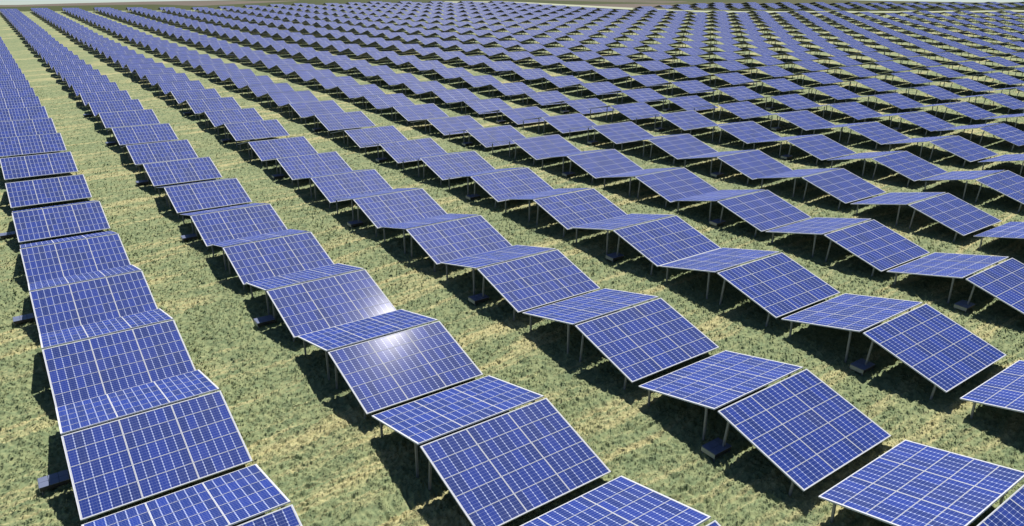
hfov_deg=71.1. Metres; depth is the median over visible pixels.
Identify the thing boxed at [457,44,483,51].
solar table
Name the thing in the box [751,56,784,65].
solar table
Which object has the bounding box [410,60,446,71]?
solar table
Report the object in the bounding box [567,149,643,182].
solar table
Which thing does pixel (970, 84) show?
solar table
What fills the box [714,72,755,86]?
solar table
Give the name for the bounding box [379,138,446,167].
solar table
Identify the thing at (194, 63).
solar table
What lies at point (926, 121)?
solar table
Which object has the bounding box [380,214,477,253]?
solar table
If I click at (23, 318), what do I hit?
equipment box
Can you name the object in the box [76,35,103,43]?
solar table
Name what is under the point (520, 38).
solar table
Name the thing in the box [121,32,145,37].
solar table
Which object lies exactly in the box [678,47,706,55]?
solar table
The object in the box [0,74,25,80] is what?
solar table
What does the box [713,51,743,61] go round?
solar table
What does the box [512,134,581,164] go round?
solar table
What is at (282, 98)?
solar table
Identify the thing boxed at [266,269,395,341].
solar table
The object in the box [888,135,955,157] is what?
solar table
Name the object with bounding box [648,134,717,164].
solar table
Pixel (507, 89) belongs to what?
solar table
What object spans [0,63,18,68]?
solar table
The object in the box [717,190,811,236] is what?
solar table
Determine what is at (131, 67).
solar table
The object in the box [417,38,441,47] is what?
solar table
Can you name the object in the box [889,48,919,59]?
solar table
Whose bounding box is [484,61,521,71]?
solar table
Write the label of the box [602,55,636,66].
solar table
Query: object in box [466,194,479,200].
equipment box
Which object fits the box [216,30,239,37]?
solar table
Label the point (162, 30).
solar table
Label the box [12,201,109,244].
solar table
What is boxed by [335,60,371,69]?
solar table
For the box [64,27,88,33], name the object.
solar table
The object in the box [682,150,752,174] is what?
solar table
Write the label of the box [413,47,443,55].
solar table
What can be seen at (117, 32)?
solar table
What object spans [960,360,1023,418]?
solar table
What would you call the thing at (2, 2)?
sky
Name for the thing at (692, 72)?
solar table
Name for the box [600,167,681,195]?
solar table
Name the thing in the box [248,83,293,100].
solar table
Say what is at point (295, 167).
solar table
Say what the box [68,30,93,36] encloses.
solar table
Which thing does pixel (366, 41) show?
solar table
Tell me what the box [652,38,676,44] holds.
solar table
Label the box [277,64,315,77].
solar table
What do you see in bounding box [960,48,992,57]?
solar table
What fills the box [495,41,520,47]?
solar table
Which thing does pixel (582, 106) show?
solar table
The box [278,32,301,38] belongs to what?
solar table
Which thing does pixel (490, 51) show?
solar table
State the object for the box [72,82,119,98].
solar table
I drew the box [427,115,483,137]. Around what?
solar table
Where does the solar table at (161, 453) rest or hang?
on the ground at (156, 5)
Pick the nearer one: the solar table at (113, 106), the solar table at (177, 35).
the solar table at (113, 106)
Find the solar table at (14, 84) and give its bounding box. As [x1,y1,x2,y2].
[0,80,29,88]
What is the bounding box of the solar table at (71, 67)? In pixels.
[54,64,92,75]
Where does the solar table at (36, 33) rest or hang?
on the ground at (156, 5)
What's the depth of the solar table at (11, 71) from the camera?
127.35 m
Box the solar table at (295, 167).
[277,151,352,184]
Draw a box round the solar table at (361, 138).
[345,126,407,149]
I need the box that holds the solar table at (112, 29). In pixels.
[109,27,133,34]
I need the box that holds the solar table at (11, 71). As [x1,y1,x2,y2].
[0,68,21,74]
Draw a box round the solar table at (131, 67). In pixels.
[127,63,165,76]
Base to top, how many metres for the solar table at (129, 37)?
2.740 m
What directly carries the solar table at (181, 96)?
on the ground at (156, 5)
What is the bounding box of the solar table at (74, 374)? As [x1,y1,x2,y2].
[42,320,195,407]
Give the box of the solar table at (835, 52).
[819,48,849,56]
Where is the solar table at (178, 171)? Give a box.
[143,157,222,191]
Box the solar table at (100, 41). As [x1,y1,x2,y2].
[86,40,114,49]
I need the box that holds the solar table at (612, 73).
[594,68,630,80]
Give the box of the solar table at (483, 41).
[474,38,498,44]
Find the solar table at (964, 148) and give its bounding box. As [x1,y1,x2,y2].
[929,136,998,166]
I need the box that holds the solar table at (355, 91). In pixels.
[339,84,384,97]
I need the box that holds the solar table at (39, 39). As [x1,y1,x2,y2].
[27,38,55,45]
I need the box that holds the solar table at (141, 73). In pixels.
[135,68,175,82]
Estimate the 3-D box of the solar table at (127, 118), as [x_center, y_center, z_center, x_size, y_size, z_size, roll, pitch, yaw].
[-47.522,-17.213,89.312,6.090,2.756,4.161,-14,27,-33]
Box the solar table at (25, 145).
[0,133,66,157]
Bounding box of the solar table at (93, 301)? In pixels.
[29,271,157,336]
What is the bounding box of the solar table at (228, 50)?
[221,47,251,55]
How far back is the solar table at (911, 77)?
114.83 m
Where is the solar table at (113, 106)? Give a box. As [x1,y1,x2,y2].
[88,99,143,119]
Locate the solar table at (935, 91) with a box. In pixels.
[914,85,960,103]
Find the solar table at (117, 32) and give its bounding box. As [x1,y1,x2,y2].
[115,30,139,34]
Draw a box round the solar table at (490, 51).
[479,47,507,58]
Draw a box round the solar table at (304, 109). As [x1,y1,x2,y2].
[290,100,343,122]
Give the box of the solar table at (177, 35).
[174,32,198,39]
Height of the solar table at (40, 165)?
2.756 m
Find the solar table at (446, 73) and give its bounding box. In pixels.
[434,67,472,82]
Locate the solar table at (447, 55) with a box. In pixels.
[435,51,465,59]
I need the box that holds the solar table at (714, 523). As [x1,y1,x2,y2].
[706,520,720,525]
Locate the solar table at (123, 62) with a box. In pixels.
[118,58,154,71]
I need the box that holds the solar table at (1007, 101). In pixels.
[982,93,1023,113]
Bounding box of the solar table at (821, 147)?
[787,134,855,164]
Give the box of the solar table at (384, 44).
[376,41,402,50]
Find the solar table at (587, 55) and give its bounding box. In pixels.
[571,51,604,60]
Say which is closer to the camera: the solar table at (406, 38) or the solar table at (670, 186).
the solar table at (670, 186)
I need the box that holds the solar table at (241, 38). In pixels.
[235,35,261,41]
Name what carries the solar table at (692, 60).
on the ground at (156, 5)
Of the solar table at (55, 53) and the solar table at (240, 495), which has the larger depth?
the solar table at (55, 53)
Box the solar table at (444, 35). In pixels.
[436,32,458,38]
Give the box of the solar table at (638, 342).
[575,298,718,390]
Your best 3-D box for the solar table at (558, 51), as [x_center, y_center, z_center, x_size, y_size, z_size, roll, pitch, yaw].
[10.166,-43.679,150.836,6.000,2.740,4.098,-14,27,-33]
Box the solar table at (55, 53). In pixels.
[40,51,73,61]
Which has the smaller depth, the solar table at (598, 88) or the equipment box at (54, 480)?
the equipment box at (54, 480)
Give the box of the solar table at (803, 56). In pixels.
[786,52,818,62]
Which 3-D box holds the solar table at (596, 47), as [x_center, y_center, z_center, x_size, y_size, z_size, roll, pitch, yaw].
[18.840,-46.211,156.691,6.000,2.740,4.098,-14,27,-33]
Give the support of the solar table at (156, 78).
on the ground at (156, 5)
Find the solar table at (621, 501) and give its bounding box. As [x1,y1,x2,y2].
[520,476,710,525]
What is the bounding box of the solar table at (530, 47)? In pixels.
[519,44,545,51]
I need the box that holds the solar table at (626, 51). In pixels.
[610,47,639,55]
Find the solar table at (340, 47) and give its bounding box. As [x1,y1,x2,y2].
[333,44,360,54]
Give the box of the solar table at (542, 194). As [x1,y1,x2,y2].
[501,188,590,220]
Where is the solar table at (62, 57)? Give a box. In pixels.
[44,55,79,65]
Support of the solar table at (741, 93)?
on the ground at (156, 5)
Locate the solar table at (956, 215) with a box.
[908,193,1001,241]
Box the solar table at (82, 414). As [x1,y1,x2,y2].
[55,370,219,434]
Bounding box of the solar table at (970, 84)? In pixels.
[949,78,992,95]
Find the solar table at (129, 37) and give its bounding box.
[126,35,152,43]
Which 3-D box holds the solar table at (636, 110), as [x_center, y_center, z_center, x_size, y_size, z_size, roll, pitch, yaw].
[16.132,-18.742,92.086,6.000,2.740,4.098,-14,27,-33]
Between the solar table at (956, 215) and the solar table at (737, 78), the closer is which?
the solar table at (956, 215)
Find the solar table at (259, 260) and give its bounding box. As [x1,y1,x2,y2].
[223,232,333,289]
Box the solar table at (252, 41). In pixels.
[246,38,273,44]
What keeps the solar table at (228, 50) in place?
on the ground at (156, 5)
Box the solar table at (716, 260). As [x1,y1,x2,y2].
[659,248,778,298]
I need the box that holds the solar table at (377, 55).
[367,51,398,62]
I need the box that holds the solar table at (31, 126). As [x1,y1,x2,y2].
[0,118,56,137]
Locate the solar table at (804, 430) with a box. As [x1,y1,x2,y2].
[718,369,890,495]
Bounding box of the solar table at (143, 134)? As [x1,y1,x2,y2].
[112,123,178,150]
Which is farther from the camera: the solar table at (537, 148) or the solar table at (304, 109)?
the solar table at (304, 109)
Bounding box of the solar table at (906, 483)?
[818,440,1023,525]
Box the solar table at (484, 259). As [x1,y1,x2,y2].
[440,245,555,294]
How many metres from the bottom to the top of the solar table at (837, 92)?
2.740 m
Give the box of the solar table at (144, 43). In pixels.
[141,40,168,48]
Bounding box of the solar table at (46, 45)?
[33,44,63,51]
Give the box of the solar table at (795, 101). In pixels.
[771,94,821,110]
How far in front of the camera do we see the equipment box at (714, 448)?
29.10 m
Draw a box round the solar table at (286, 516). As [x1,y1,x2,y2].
[238,505,302,525]
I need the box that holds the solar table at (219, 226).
[190,204,287,250]
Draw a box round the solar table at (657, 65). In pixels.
[636,60,671,73]
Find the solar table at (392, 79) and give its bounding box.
[379,73,419,88]
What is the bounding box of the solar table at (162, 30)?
[159,28,182,34]
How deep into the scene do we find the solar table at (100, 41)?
171.44 m
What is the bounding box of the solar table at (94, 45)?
[91,43,121,50]
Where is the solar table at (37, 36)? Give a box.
[24,35,51,41]
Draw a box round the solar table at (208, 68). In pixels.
[200,63,238,77]
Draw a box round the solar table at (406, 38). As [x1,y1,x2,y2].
[399,35,423,43]
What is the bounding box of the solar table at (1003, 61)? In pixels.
[984,56,1019,68]
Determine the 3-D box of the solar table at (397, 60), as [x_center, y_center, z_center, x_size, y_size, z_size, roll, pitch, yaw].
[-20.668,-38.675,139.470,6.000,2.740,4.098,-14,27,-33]
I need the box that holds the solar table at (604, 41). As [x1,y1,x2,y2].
[591,38,619,45]
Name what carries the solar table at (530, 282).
on the ground at (156, 5)
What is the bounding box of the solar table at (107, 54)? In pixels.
[103,50,136,60]
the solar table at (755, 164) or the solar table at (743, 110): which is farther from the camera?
the solar table at (743, 110)
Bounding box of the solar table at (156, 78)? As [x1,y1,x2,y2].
[146,73,189,89]
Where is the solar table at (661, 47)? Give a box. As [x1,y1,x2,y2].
[647,44,674,51]
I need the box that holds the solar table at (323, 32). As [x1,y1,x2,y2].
[317,30,339,37]
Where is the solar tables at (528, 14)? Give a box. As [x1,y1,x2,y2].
[0,1,1023,212]
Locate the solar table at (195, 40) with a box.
[190,37,216,43]
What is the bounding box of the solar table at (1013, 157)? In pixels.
[979,154,1023,175]
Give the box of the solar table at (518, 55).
[503,51,533,62]
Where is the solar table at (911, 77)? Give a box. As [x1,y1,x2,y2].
[891,72,932,87]
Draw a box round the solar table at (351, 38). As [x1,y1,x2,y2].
[344,35,368,43]
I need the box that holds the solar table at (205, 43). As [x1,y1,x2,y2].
[200,40,228,48]
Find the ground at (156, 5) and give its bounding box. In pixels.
[0,0,1023,12]
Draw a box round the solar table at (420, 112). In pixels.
[393,103,448,124]
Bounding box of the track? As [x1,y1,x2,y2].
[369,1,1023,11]
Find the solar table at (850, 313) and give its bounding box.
[781,293,922,362]
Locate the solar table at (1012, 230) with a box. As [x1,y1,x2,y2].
[973,222,1023,248]
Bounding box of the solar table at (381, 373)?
[328,321,482,418]
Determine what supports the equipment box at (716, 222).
on the ground at (156, 5)
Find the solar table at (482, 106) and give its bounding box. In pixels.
[464,98,512,116]
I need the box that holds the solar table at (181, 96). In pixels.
[171,88,220,107]
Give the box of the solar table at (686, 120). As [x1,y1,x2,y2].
[659,110,716,133]
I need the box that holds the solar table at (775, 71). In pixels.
[755,66,792,78]
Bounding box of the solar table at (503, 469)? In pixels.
[420,398,610,525]
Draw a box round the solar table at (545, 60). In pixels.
[531,56,563,68]
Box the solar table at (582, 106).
[564,98,615,113]
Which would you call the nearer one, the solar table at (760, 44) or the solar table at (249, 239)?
the solar table at (249, 239)
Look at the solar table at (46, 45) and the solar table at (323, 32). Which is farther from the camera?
the solar table at (323, 32)
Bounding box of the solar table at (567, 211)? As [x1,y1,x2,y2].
[533,188,627,236]
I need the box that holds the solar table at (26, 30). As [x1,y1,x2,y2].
[19,29,44,35]
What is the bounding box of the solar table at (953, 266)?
[887,252,1008,303]
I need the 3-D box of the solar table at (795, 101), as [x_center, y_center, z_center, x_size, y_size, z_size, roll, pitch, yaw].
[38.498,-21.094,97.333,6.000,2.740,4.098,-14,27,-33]
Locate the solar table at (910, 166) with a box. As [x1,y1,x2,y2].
[872,151,947,186]
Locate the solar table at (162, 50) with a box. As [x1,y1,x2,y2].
[157,47,187,54]
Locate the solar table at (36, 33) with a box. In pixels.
[22,31,48,38]
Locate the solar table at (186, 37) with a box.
[181,35,207,41]
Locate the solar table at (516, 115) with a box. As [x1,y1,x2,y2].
[499,106,548,126]
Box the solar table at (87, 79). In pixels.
[65,75,109,91]
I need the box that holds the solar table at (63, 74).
[59,69,100,81]
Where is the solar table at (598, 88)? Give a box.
[581,82,622,97]
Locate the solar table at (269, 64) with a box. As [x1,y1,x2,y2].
[261,59,296,71]
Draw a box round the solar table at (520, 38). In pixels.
[510,35,537,42]
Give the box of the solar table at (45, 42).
[30,41,58,48]
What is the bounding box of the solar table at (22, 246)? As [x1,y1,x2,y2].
[20,231,116,248]
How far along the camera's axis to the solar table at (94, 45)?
164.30 m
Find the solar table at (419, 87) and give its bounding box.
[404,81,447,97]
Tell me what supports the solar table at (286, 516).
on the ground at (156, 5)
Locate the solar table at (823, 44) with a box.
[809,41,837,51]
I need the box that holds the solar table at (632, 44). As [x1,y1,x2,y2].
[618,41,646,47]
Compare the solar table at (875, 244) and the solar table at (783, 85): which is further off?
the solar table at (783, 85)
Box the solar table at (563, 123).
[541,113,595,135]
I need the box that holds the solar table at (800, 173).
[757,168,839,196]
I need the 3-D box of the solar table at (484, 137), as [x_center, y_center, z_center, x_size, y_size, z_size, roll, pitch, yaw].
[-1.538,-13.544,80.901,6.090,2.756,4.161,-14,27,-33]
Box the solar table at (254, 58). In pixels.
[246,54,280,66]
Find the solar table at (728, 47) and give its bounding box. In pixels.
[714,44,743,51]
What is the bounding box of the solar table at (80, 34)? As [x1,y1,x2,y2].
[72,33,97,41]
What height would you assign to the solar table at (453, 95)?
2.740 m
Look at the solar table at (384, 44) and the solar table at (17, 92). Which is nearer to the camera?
the solar table at (17, 92)
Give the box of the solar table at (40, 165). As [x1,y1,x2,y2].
[0,152,77,182]
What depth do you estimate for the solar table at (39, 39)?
180.84 m
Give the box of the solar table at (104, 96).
[80,90,130,109]
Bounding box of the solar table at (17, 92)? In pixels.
[0,88,35,97]
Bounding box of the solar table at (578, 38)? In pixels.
[567,35,589,41]
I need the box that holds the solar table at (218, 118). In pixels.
[205,108,262,132]
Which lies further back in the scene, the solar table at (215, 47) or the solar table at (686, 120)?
the solar table at (215, 47)
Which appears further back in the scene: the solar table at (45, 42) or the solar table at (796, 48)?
the solar table at (45, 42)
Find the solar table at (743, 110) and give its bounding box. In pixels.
[719,101,770,121]
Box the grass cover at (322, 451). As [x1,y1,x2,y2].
[0,3,1023,525]
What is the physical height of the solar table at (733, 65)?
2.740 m
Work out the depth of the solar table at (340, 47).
159.53 m
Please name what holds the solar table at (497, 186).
on the ground at (156, 5)
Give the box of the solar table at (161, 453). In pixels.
[61,390,252,522]
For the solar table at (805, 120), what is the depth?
84.58 m
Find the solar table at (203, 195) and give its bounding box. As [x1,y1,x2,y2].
[164,178,251,218]
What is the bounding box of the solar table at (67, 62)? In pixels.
[48,60,85,71]
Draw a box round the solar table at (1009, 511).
[977,485,1023,525]
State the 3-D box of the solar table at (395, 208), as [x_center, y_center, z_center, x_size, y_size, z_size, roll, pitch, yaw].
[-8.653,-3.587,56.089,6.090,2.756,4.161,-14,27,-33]
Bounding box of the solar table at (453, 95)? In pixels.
[432,88,479,106]
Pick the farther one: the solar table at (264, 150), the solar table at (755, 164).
the solar table at (264, 150)
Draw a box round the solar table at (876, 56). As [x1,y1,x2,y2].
[860,52,892,62]
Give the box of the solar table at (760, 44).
[746,41,774,48]
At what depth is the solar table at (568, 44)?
163.06 m
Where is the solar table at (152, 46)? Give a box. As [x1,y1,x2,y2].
[148,43,178,50]
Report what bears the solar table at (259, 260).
on the ground at (156, 5)
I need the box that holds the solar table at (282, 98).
[268,91,318,110]
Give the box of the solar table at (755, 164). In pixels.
[717,150,791,182]
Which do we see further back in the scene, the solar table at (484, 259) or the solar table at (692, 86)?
the solar table at (692, 86)
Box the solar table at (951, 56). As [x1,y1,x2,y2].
[934,52,967,62]
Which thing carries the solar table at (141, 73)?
on the ground at (156, 5)
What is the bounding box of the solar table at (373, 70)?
[356,65,395,77]
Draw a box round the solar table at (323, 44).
[317,41,343,50]
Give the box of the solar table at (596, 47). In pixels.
[583,44,612,52]
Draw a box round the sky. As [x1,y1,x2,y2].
[0,0,1023,4]
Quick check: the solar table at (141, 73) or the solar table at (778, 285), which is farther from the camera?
the solar table at (141, 73)
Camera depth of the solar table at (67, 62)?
138.60 m
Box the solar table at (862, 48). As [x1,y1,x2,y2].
[847,44,876,55]
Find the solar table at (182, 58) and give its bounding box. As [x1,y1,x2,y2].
[176,54,210,66]
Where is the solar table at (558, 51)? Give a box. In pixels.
[543,47,575,56]
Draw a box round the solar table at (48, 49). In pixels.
[36,47,68,57]
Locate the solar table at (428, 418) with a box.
[372,375,543,477]
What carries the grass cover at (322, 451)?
on the ground at (156, 5)
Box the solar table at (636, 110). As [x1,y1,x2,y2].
[611,102,661,121]
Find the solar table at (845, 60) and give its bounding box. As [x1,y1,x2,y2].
[828,56,862,66]
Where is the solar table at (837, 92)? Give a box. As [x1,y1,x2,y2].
[813,85,860,103]
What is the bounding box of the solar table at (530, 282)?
[477,249,599,320]
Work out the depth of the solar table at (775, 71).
122.52 m
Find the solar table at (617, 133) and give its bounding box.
[591,122,655,148]
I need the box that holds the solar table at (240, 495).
[81,464,290,525]
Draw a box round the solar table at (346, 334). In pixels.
[297,309,437,379]
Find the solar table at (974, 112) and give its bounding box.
[943,102,997,123]
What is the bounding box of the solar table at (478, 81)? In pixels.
[461,75,500,90]
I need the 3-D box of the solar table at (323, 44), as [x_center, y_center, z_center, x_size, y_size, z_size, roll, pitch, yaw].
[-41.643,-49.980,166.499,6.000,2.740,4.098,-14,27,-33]
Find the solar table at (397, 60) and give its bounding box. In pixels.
[387,55,420,65]
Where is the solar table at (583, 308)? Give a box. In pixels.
[523,288,657,353]
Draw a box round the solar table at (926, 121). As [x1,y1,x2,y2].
[898,111,955,135]
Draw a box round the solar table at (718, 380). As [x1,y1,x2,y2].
[639,350,802,440]
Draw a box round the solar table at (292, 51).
[285,47,314,56]
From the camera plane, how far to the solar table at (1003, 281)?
40.66 m
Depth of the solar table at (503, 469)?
27.31 m
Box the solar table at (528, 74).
[513,68,551,83]
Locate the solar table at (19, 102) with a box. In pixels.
[0,96,40,108]
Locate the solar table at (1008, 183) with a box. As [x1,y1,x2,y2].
[975,170,1023,212]
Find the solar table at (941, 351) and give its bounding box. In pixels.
[863,304,1005,399]
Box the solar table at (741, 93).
[718,86,763,101]
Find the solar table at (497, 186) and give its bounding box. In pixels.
[471,168,553,207]
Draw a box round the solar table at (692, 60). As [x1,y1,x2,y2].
[676,56,709,66]
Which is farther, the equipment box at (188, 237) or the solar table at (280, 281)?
the equipment box at (188, 237)
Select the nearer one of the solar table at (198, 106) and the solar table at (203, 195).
the solar table at (203, 195)
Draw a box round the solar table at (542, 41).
[532,38,560,45]
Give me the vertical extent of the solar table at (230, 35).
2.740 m
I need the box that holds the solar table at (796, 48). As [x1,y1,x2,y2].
[781,44,808,51]
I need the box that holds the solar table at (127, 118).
[99,109,159,133]
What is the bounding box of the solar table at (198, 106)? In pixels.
[186,97,241,118]
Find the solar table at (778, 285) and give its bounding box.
[717,253,839,326]
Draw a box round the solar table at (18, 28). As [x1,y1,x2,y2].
[17,27,41,34]
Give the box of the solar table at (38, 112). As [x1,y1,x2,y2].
[0,106,48,121]
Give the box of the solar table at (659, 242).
[613,215,720,274]
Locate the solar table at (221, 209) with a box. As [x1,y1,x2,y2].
[180,203,268,233]
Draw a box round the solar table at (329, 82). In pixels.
[315,76,359,92]
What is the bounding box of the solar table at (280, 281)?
[246,263,363,314]
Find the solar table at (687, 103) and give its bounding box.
[667,95,717,110]
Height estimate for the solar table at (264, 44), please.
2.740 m
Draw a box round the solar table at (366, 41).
[359,38,385,46]
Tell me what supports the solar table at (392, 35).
on the ground at (156, 5)
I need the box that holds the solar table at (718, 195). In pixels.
[673,189,764,221]
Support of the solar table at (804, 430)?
on the ground at (156, 5)
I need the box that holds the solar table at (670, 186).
[635,168,718,207]
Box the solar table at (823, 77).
[802,72,842,85]
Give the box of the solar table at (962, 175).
[920,170,1004,199]
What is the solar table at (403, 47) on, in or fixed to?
on the ground at (156, 5)
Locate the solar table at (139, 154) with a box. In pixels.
[126,140,198,169]
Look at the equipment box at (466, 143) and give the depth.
80.51 m
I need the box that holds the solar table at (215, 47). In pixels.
[210,43,239,53]
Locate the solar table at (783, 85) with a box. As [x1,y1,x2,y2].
[761,78,803,94]
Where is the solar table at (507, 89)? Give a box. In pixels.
[491,82,534,98]
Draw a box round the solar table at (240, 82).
[230,75,273,91]
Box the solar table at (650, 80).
[629,74,670,87]
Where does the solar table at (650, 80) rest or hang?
on the ground at (156, 5)
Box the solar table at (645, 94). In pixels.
[621,88,667,103]
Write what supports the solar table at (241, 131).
on the ground at (156, 5)
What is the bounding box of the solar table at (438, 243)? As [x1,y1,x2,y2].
[406,215,511,271]
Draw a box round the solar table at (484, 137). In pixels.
[466,125,525,149]
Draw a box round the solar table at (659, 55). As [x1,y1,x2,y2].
[641,51,674,60]
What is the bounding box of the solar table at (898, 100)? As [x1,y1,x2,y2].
[874,93,924,112]
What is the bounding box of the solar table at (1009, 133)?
[979,123,1023,150]
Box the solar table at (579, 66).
[560,61,596,74]
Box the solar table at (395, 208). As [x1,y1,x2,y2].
[353,188,446,236]
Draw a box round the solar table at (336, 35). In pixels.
[330,32,353,38]
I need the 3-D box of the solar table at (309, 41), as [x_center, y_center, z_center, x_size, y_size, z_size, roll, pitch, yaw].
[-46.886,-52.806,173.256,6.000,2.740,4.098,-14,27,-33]
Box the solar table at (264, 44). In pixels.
[258,41,286,50]
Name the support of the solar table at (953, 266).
on the ground at (156, 5)
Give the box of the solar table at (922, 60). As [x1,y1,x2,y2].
[906,56,941,69]
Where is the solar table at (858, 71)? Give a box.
[839,66,877,78]
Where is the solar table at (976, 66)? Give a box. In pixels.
[957,61,994,75]
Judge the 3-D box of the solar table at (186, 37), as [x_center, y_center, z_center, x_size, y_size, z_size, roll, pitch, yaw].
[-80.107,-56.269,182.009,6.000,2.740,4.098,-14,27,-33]
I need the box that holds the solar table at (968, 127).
[937,123,999,140]
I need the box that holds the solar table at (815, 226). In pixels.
[765,217,870,257]
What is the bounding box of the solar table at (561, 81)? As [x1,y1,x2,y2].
[544,75,582,88]
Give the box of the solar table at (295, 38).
[289,35,314,43]
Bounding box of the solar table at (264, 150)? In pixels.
[248,136,317,164]
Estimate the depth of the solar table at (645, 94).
104.70 m
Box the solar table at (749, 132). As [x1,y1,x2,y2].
[718,121,779,148]
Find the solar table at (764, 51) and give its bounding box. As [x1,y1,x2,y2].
[748,48,777,56]
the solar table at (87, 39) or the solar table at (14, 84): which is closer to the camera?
the solar table at (14, 84)
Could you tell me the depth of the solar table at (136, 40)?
177.31 m
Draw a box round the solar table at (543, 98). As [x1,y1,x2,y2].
[525,91,569,107]
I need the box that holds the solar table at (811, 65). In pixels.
[792,60,828,72]
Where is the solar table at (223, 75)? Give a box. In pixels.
[215,69,255,81]
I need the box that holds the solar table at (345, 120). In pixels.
[315,111,375,136]
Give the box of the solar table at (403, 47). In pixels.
[394,44,422,51]
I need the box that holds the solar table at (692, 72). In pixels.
[672,66,710,80]
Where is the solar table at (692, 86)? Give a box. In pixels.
[671,80,715,95]
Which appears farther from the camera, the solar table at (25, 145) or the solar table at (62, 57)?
the solar table at (62, 57)
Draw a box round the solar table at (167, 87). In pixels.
[158,80,204,98]
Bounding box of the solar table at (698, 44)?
[682,41,708,47]
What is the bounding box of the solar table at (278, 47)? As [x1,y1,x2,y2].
[272,44,300,54]
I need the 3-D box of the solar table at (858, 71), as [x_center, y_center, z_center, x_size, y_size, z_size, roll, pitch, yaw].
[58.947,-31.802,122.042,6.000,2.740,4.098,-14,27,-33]
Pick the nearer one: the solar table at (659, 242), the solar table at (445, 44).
the solar table at (659, 242)
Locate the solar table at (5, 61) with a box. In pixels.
[0,59,15,63]
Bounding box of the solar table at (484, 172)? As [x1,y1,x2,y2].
[445,167,525,194]
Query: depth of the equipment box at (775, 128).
84.69 m
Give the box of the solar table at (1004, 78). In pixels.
[983,72,1023,87]
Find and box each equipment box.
[0,231,15,238]
[13,313,33,325]
[37,469,69,494]
[105,141,115,145]
[135,180,148,184]
[180,233,196,240]
[221,138,231,143]
[253,315,274,328]
[272,174,284,178]
[347,220,362,226]
[376,157,387,161]
[462,142,472,146]
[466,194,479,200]
[468,293,488,305]
[562,172,574,176]
[587,140,598,144]
[606,252,623,262]
[654,127,664,131]
[701,438,731,461]
[709,219,725,226]
[711,172,723,177]
[771,127,781,130]
[781,154,792,159]
[849,358,874,375]
[954,300,974,312]
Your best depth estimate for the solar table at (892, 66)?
127.24 m
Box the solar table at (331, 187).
[311,169,395,208]
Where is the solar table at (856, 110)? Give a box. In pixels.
[829,102,881,122]
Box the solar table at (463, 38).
[454,35,477,41]
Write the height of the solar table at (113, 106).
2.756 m
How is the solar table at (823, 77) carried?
on the ground at (156, 5)
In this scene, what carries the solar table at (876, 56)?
on the ground at (156, 5)
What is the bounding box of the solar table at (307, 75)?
[295,69,335,84]
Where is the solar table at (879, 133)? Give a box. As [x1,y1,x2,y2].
[847,122,910,149]
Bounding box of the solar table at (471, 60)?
[459,55,492,67]
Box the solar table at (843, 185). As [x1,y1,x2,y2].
[802,168,885,209]
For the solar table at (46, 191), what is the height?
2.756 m
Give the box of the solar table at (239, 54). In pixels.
[233,50,265,61]
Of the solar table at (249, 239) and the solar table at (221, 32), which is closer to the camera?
the solar table at (249, 239)
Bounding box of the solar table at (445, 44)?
[436,41,461,47]
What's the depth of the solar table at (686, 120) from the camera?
85.23 m
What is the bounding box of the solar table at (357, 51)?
[349,47,379,58]
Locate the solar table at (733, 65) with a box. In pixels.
[714,60,748,72]
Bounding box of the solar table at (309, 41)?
[303,38,328,44]
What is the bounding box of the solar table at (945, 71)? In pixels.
[926,66,965,80]
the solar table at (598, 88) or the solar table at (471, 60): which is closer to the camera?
the solar table at (598, 88)
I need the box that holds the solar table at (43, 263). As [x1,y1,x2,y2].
[20,234,130,282]
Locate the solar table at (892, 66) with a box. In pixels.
[874,61,911,74]
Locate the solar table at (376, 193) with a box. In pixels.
[334,188,419,220]
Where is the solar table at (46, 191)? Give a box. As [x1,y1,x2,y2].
[5,174,91,210]
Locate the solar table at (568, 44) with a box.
[556,41,585,48]
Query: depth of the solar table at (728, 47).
154.44 m
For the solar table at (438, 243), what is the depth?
49.12 m
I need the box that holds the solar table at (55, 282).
[28,265,141,291]
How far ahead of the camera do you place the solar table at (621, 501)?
24.93 m
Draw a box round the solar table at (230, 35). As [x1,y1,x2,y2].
[226,32,250,40]
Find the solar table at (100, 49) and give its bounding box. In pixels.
[97,46,128,57]
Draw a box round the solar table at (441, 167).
[420,151,494,184]
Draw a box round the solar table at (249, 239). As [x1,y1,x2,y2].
[209,229,308,270]
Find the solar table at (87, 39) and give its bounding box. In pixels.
[81,38,108,46]
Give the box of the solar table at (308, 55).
[300,51,332,62]
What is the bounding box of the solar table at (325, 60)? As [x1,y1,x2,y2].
[317,55,349,65]
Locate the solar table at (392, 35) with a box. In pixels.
[384,32,406,39]
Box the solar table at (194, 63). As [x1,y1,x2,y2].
[188,58,224,67]
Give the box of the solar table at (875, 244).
[824,220,929,276]
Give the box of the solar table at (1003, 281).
[965,258,1023,313]
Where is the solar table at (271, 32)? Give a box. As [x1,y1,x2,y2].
[266,30,289,37]
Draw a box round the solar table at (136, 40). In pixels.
[133,37,160,46]
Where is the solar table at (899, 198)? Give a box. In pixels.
[851,192,945,225]
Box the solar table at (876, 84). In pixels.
[854,78,898,94]
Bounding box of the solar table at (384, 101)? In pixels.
[364,93,414,112]
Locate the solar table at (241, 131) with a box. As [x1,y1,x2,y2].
[224,119,289,147]
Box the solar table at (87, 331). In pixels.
[39,308,172,348]
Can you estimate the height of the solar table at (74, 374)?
2.756 m
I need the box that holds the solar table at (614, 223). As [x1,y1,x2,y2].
[570,214,673,254]
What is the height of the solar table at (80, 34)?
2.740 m
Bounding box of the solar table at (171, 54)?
[166,50,198,61]
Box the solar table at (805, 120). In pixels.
[776,110,834,134]
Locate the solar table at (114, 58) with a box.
[110,54,144,66]
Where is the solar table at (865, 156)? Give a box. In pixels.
[829,151,901,175]
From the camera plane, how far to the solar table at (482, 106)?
99.85 m
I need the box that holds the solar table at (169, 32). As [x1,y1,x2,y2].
[166,30,189,37]

